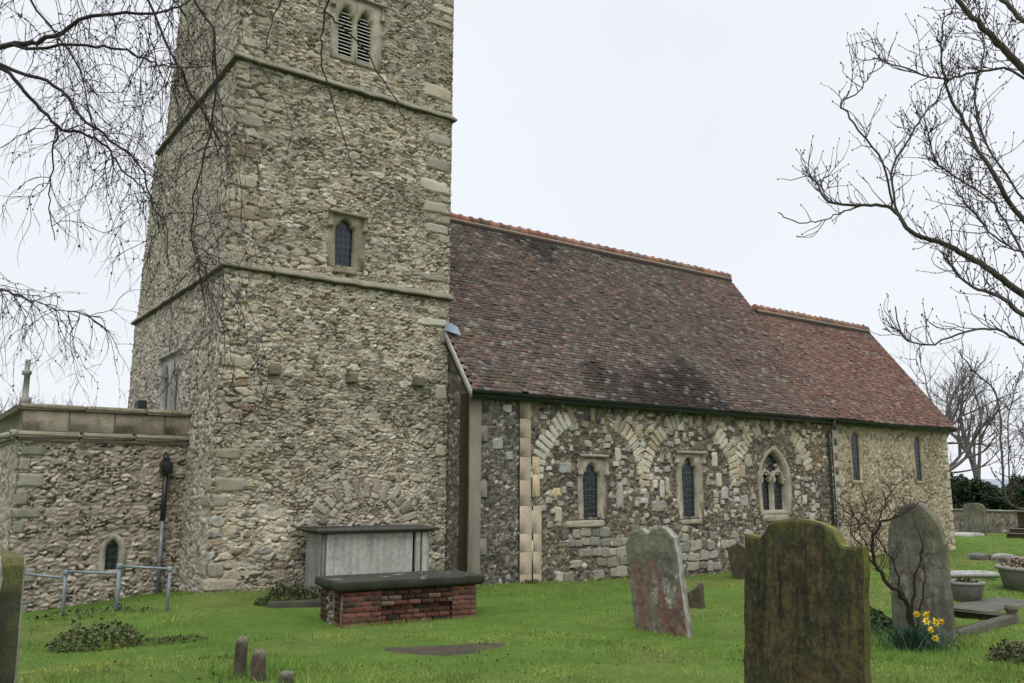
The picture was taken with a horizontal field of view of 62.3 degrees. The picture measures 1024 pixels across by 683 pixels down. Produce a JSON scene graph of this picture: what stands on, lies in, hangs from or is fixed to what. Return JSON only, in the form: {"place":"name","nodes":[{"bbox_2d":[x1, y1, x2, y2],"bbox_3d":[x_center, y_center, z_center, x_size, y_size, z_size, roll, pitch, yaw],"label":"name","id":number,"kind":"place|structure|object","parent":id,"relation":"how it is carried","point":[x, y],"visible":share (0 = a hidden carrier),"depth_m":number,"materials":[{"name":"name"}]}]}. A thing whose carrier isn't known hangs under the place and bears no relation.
{"place":"outdoors","nodes":[
{"label":"outdoors","id":0,"kind":"place"},
{"bbox_2d":[0,0,1023,478],"label":"sky","id":1,"kind":"structure","parent":0,"point":[664,129],"materials":[{"name":"white"}]},
{"bbox_2d":[16,488,1023,682],"bbox_3d":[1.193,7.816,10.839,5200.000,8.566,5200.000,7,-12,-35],"label":"ground","id":2,"kind":"structure","parent":0,"point":[374,654],"depth_m":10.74,"materials":[{"name":"green plant"}]},
{"bbox_2d":[0,550,25,682],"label":"headstone","id":3,"kind":"object","parent":2,"relation":"on","point":[12,570],"visible":1,"depth_m":4.25,"materials":[{"name":"stone"}]},
{"bbox_2d":[0,395,43,414],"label":"bare tree","id":4,"kind":"object","parent":2,"relation":"on","point":[12,402],"visible":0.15,"depth_m":36.92,"materials":[{"name":"brown plant"}]},
{"bbox_2d":[6,383,96,405],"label":"bare tree","id":5,"kind":"object","parent":2,"relation":"on","point":[70,402],"visible":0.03,"depth_m":45.54,"materials":[{"name":"brown plant"}]},
{"bbox_2d":[29,602,152,621],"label":"weeds","id":6,"kind":"object","parent":2,"relation":"on","point":[86,612],"visible":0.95,"depth_m":13.19,"materials":[{"name":"green plant"}]},
{"bbox_2d":[44,616,144,652],"bbox_3d":[-5.093,3.536,10.381,1.104,0.468,0.788,7,-12,-35],"label":"shrub","id":7,"kind":"object","parent":2,"relation":"on","point":[64,646],"visible":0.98,"depth_m":10.28,"materials":[{"name":"green plant"}]},
{"bbox_2d":[25,563,172,614],"bbox_3d":[-6.846,4.182,13.621,2.688,1.200,0.201,0,-10,1],"label":"handrail","id":8,"kind":"object","parent":2,"relation":"on","point":[120,566],"visible":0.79,"depth_m":13.66,"materials":[{"name":"grey metal"}]},
{"bbox_2d":[123,632,207,646],"bbox_3d":[-4.342,3.748,10.651,1.012,0.143,0.482,7,-12,-35],"label":"ground plant","id":9,"kind":"object","parent":2,"relation":"on","point":[168,638],"visible":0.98,"depth_m":10.60,"materials":[{"name":"green plant"}]},
{"bbox_2d":[0,0,408,475],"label":"birch tree","id":10,"kind":"object","parent":2,"relation":"on","point":[21,45],"visible":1,"depth_m":6.79,"materials":[{"name":"brown plant"}]},
{"bbox_2d":[233,636,247,676],"bbox_3d":[-2.383,2.923,7.399,0.114,0.671,0.079,-1,-7,26],"label":"footstone","id":11,"kind":"object","parent":2,"relation":"on","point":[240,655],"visible":0.83,"depth_m":7.39,"materials":[{"name":"stone"}]},
{"bbox_2d":[250,649,265,681],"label":"footstone","id":12,"kind":"object","parent":2,"relation":"on","point":[258,664],"visible":0.94,"depth_m":7.22,"materials":[{"name":"stone"}]},
{"bbox_2d":[278,670,293,682],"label":"footstone","id":13,"kind":"object","parent":2,"relation":"on","point":[286,676],"visible":0.96,"depth_m":7.03,"materials":[{"name":"stone"}]},
{"bbox_2d":[253,580,321,605],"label":"weeds","id":14,"kind":"object","parent":2,"relation":"on","point":[291,590],"visible":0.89,"depth_m":14.41,"materials":[{"name":"green plant"}]},
{"bbox_2d":[267,599,321,607],"bbox_3d":[-3.578,4.459,14.088,0.950,0.303,0.200,3,-10,-16],"label":"kerb stone","id":15,"kind":"object","parent":2,"relation":"on","point":[297,603],"visible":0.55,"depth_m":14.01,"materials":[{"name":"grey stone"}]},
{"bbox_2d":[296,525,439,591],"bbox_3d":[-2.832,4.344,16.652,2.630,1.370,1.060,7,-12,-34],"label":"chest tomb","id":16,"kind":"object","parent":2,"relation":"on","point":[343,550],"visible":0.63,"depth_m":16.31,"materials":[{"name":"stone"}]},
{"bbox_2d":[315,570,484,627],"bbox_3d":[-1.770,4.211,13.416,2.488,0.988,1.040,7,-11,-32],"label":"brick tomb","id":17,"kind":"object","parent":2,"relation":"on","point":[371,598],"visible":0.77,"depth_m":13.05,"materials":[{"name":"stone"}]},
{"bbox_2d":[385,643,503,655],"bbox_3d":[-0.670,3.463,9.223,1.350,0.215,0.650,3,-10,-16],"label":"ledger stone","id":18,"kind":"object","parent":2,"relation":"on","point":[448,650],"visible":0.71,"depth_m":9.24,"materials":[{"name":"grey stone"}]},
{"bbox_2d":[0,0,957,612],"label":"church","id":19,"kind":"structure","parent":2,"relation":"on","point":[494,402],"depth_m":18.77,"materials":[{"name":"grey stone"}]},
{"bbox_2d":[97,533,126,577],"bbox_3d":[-7.732,4.119,16.350,0.490,0.820,0.225,7,-12,-35],"label":"annex window","id":20,"kind":"structure","parent":19,"relation":"in","point":[113,550],"depth_m":16.34,"materials":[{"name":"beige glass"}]},
{"bbox_2d":[157,348,183,410],"bbox_3d":[-7.588,1.113,18.941,0.314,1.745,1.731,7,-12,-35],"label":"west window","id":21,"kind":"structure","parent":19,"relation":"in","point":[165,368],"depth_m":18.92,"materials":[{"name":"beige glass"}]},
{"bbox_2d":[326,209,368,274],"bbox_3d":[-3.560,-2.088,18.110,0.952,1.357,0.313,7,-12,-35],"label":"tower window","id":22,"kind":"structure","parent":19,"relation":"in","point":[347,231],"depth_m":18.15,"materials":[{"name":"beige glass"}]},
{"bbox_2d":[329,0,385,71],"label":"belfry window","id":23,"kind":"structure","parent":19,"relation":"in","point":[363,19],"depth_m":19.03,"materials":[{"name":"beige stone"}]},
{"bbox_2d":[565,454,609,527],"bbox_3d":[1.682,3.504,19.914,1.440,1.715,0.313,7,-12,-35],"label":"nave window","id":24,"kind":"structure","parent":19,"relation":"in","point":[592,491],"depth_m":20.07,"materials":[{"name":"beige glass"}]},
{"bbox_2d":[673,450,705,523],"bbox_3d":[4.580,3.786,21.990,1.152,1.886,0.314,7,-12,-35],"label":"nave window","id":25,"kind":"structure","parent":19,"relation":"in","point":[689,464],"depth_m":22.04,"materials":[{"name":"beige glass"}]},
{"bbox_2d":[758,446,792,521],"bbox_3d":[7.381,4.036,24.058,1.460,2.108,0.322,7,-12,-35],"label":"nave window","id":26,"kind":"structure","parent":19,"relation":"in","point":[774,476],"depth_m":24.17,"materials":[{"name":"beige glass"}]},
{"bbox_2d":[849,430,864,483],"bbox_3d":[10.708,3.612,26.562,0.680,1.679,0.225,7,-12,-35],"label":"chancel window","id":27,"kind":"structure","parent":19,"relation":"in","point":[855,440],"depth_m":26.56,"materials":[{"name":"beige glass"}]},
{"bbox_2d":[912,433,925,483],"bbox_3d":[13.667,3.955,28.672,0.660,1.720,0.225,7,-12,-35],"label":"chancel window","id":28,"kind":"structure","parent":19,"relation":"in","point":[917,444],"depth_m":28.66,"materials":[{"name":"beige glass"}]},
{"bbox_2d":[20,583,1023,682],"bbox_3d":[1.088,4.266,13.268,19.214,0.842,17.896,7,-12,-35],"label":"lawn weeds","id":29,"kind":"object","parent":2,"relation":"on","point":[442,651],"visible":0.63,"depth_m":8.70,"materials":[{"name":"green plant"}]},
{"bbox_2d":[521,579,540,583],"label":"dry weeds","id":30,"kind":"object","parent":2,"relation":"on","point":[532,581],"visible":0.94,"depth_m":18.36,"materials":[{"name":"brown plant"}]},
{"bbox_2d":[625,526,692,637],"bbox_3d":[2.027,3.520,11.722,0.148,1.889,0.982,9,-23,-35],"label":"headstone","id":31,"kind":"object","parent":2,"relation":"on","point":[658,588],"visible":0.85,"depth_m":11.68,"materials":[{"name":"stone"}]},
{"bbox_2d":[687,582,704,608],"bbox_3d":[3.160,4.640,14.906,0.132,0.782,0.558,7,-17,-35],"label":"broken stone","id":32,"kind":"object","parent":2,"relation":"on","point":[696,597],"visible":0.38,"depth_m":14.77,"materials":[{"name":"grey stone"}]},
{"bbox_2d":[727,543,744,578],"bbox_3d":[5.668,5.487,20.502,0.152,1.250,0.831,14,-33,-34],"label":"leaning stone","id":33,"kind":"object","parent":2,"relation":"on","point":[736,553],"visible":0.38,"depth_m":20.67,"materials":[{"name":"grey stone"}]},
{"bbox_2d":[744,519,871,682],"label":"headstone","id":34,"kind":"object","parent":2,"relation":"on","point":[807,618],"visible":1,"depth_m":5.89,"materials":[{"name":"stone"}]},
{"bbox_2d":[870,606,892,632],"bbox_3d":[4.287,3.320,10.209,0.909,0.417,0.698,7,-12,-35],"label":"green clump","id":35,"kind":"object","parent":2,"relation":"on","point":[882,619],"visible":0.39,"depth_m":10.06,"materials":[{"name":"green plant"}]},
{"bbox_2d":[819,455,952,630],"bbox_3d":[4.008,2.272,9.156,1.320,2.036,1.011,4,-10,-19],"label":"bare shrub","id":36,"kind":"object","parent":2,"relation":"on","point":[904,599],"visible":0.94,"depth_m":9.13,"materials":[{"name":"brown plant"}]},
{"bbox_2d":[777,0,1023,510],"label":"ornamental tree","id":37,"kind":"object","parent":2,"relation":"on","point":[1011,57],"visible":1,"depth_m":6.58,"materials":[{"name":"brown plant"}]},
{"bbox_2d":[871,611,967,654],"bbox_3d":[4.247,3.072,8.994,0.958,0.398,0.981,1,-10,-5],"label":"daffodil clump","id":38,"kind":"object","parent":2,"relation":"on","point":[909,638],"visible":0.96,"depth_m":8.96,"materials":[{"name":"green plant"}]},
{"bbox_2d":[887,502,955,643],"bbox_3d":[4.656,2.778,9.665,0.122,1.850,0.691,8,-13,-35],"label":"headstone","id":39,"kind":"object","parent":2,"relation":"on","point":[941,603],"visible":0.6,"depth_m":9.62,"materials":[{"name":"stone"}]},
{"bbox_2d":[878,604,1018,636],"bbox_3d":[5.554,3.568,10.694,1.966,0.430,1.020,9,-13,-42],"label":"kerbed grave","id":40,"kind":"object","parent":2,"relation":"on","point":[991,620],"visible":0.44,"depth_m":10.85,"materials":[{"name":"stone"}]},
{"bbox_2d":[892,326,1022,473],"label":"bare tree","id":41,"kind":"object","parent":2,"relation":"on","point":[954,464],"visible":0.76,"depth_m":60.03,"materials":[{"name":"grey plant"}]},
{"bbox_2d":[951,579,985,601],"bbox_3d":[6.902,3.795,12.870,0.546,0.300,0.543,7,-12,-35],"label":"planter","id":42,"kind":"object","parent":2,"relation":"on","point":[965,592],"visible":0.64,"depth_m":12.68,"materials":[{"name":"stone"}]},
{"bbox_2d":[953,577,977,582],"bbox_3d":[6.905,3.667,12.893,0.422,0.175,0.420,7,-12,-35],"label":"pot plant","id":43,"kind":"object","parent":42,"relation":"in","point":[965,580],"visible":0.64,"depth_m":12.87,"materials":[{"name":"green plant"}]},
{"bbox_2d":[955,532,983,536],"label":"grave slab","id":44,"kind":"structure","parent":2,"relation":"on","point":[964,534],"depth_m":36.72,"materials":[{"name":"stone"}]},
{"bbox_2d":[916,354,1023,479],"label":"bare tree","id":45,"kind":"object","parent":2,"relation":"on","point":[972,460],"visible":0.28,"depth_m":69.36,"materials":[{"name":"grey plant"}]},
{"bbox_2d":[949,471,998,508],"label":"evergreen bush","id":46,"kind":"object","parent":2,"relation":"on","point":[956,482],"visible":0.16,"depth_m":50.53,"materials":[{"name":"green plant"}]},
{"bbox_2d":[950,570,999,577],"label":"grave kerb","id":47,"kind":"structure","parent":2,"relation":"on","point":[972,574],"depth_m":16.98,"materials":[{"name":"stone"}]},
{"bbox_2d":[963,503,987,535],"bbox_3d":[20.733,8.139,37.912,0.152,1.810,0.958,7,-12,-35],"label":"headstone","id":48,"kind":"object","parent":2,"relation":"on","point":[974,517],"visible":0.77,"depth_m":37.87,"materials":[{"name":"stone"}]},
{"bbox_2d":[967,552,990,559],"bbox_3d":[13.115,6.186,23.800,0.624,0.487,0.484,7,-12,-35],"label":"rough stone","id":49,"kind":"object","parent":2,"relation":"on","point":[978,556],"visible":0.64,"depth_m":23.65,"materials":[{"name":"grey stone"}]},
{"bbox_2d":[952,509,1017,532],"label":"boundary wall","id":50,"kind":"structure","parent":2,"relation":"on","point":[1003,521],"depth_m":41.62,"materials":[{"name":"stone"}]},
{"bbox_2d":[954,597,1023,611],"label":"flat grave slab","id":51,"kind":"structure","parent":2,"relation":"on","point":[993,604],"depth_m":12.21,"materials":[{"name":"stone"}]},
{"bbox_2d":[956,477,1023,512],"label":"evergreen bush","id":52,"kind":"object","parent":2,"relation":"on","point":[999,504],"visible":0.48,"depth_m":50.62,"materials":[{"name":"green plant"}]},
{"bbox_2d":[991,553,1013,560],"bbox_3d":[13.678,6.165,23.648,0.647,0.482,0.476,7,-12,-35],"label":"rough stone","id":53,"kind":"object","parent":2,"relation":"on","point":[993,556],"visible":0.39,"depth_m":23.59,"materials":[{"name":"grey stone"}]},
{"bbox_2d":[996,555,1011,561],"bbox_3d":[13.524,6.074,23.117,0.622,0.486,0.483,7,-12,-35],"label":"rough stone","id":54,"kind":"object","parent":2,"relation":"on","point":[1001,558],"visible":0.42,"depth_m":23.01,"materials":[{"name":"grey stone"}]},
{"bbox_2d":[985,398,1023,462],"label":"bare tree","id":55,"kind":"object","parent":2,"relation":"on","point":[1009,424],"visible":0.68,"depth_m":56.81,"materials":[{"name":"brown plant"}]},
{"bbox_2d":[985,639,1023,662],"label":"leaf clump","id":56,"kind":"object","parent":2,"relation":"on","point":[1010,652],"visible":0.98,"depth_m":8.26,"materials":[{"name":"green plant"}]},
{"bbox_2d":[995,564,1023,591],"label":"planter","id":57,"kind":"object","parent":2,"relation":"on","point":[1012,578],"visible":0.79,"depth_m":15.20,"materials":[{"name":"stone"}]},
{"bbox_2d":[999,555,1023,567],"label":"tub flowers","id":58,"kind":"object","parent":57,"relation":"in","point":[1013,563],"visible":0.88,"depth_m":15.54,"materials":[{"name":"pink plant"}]},
{"bbox_2d":[1002,409,1023,455],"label":"bare tree","id":59,"kind":"object","parent":2,"relation":"on","point":[1016,424],"visible":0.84,"depth_m":46.10,"materials":[{"name":"brown plant"}]},
{"bbox_2d":[1005,483,1023,507],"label":"evergreen bush","id":60,"kind":"object","parent":2,"relation":"on","point":[1018,492],"visible":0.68,"depth_m":48.42,"materials":[{"name":"green plant"}]},
{"bbox_2d":[1006,510,1023,538],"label":"pedestal tomb","id":61,"kind":"object","parent":2,"relation":"on","point":[1015,532],"visible":0.92,"depth_m":35.70,"materials":[{"name":"stone"}]},
{"bbox_2d":[1006,556,1023,561],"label":"rough stone","id":62,"kind":"object","parent":2,"relation":"on","point":[1007,558],"visible":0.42,"depth_m":22.63,"materials":[{"name":"grey stone"}]},
{"bbox_2d":[1007,474,1023,509],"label":"evergreen bush","id":63,"kind":"object","parent":2,"relation":"on","point":[1021,479],"visible":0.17,"depth_m":50.70,"materials":[{"name":"green plant"}]},
{"bbox_2d":[970,479,1008,487],"bbox_3d":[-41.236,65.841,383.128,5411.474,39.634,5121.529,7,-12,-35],"label":"hills","id":64,"kind":"structure","parent":0,"point":[997,482],"depth_m":2152.15,"materials":[{"name":"white"}]}
]}

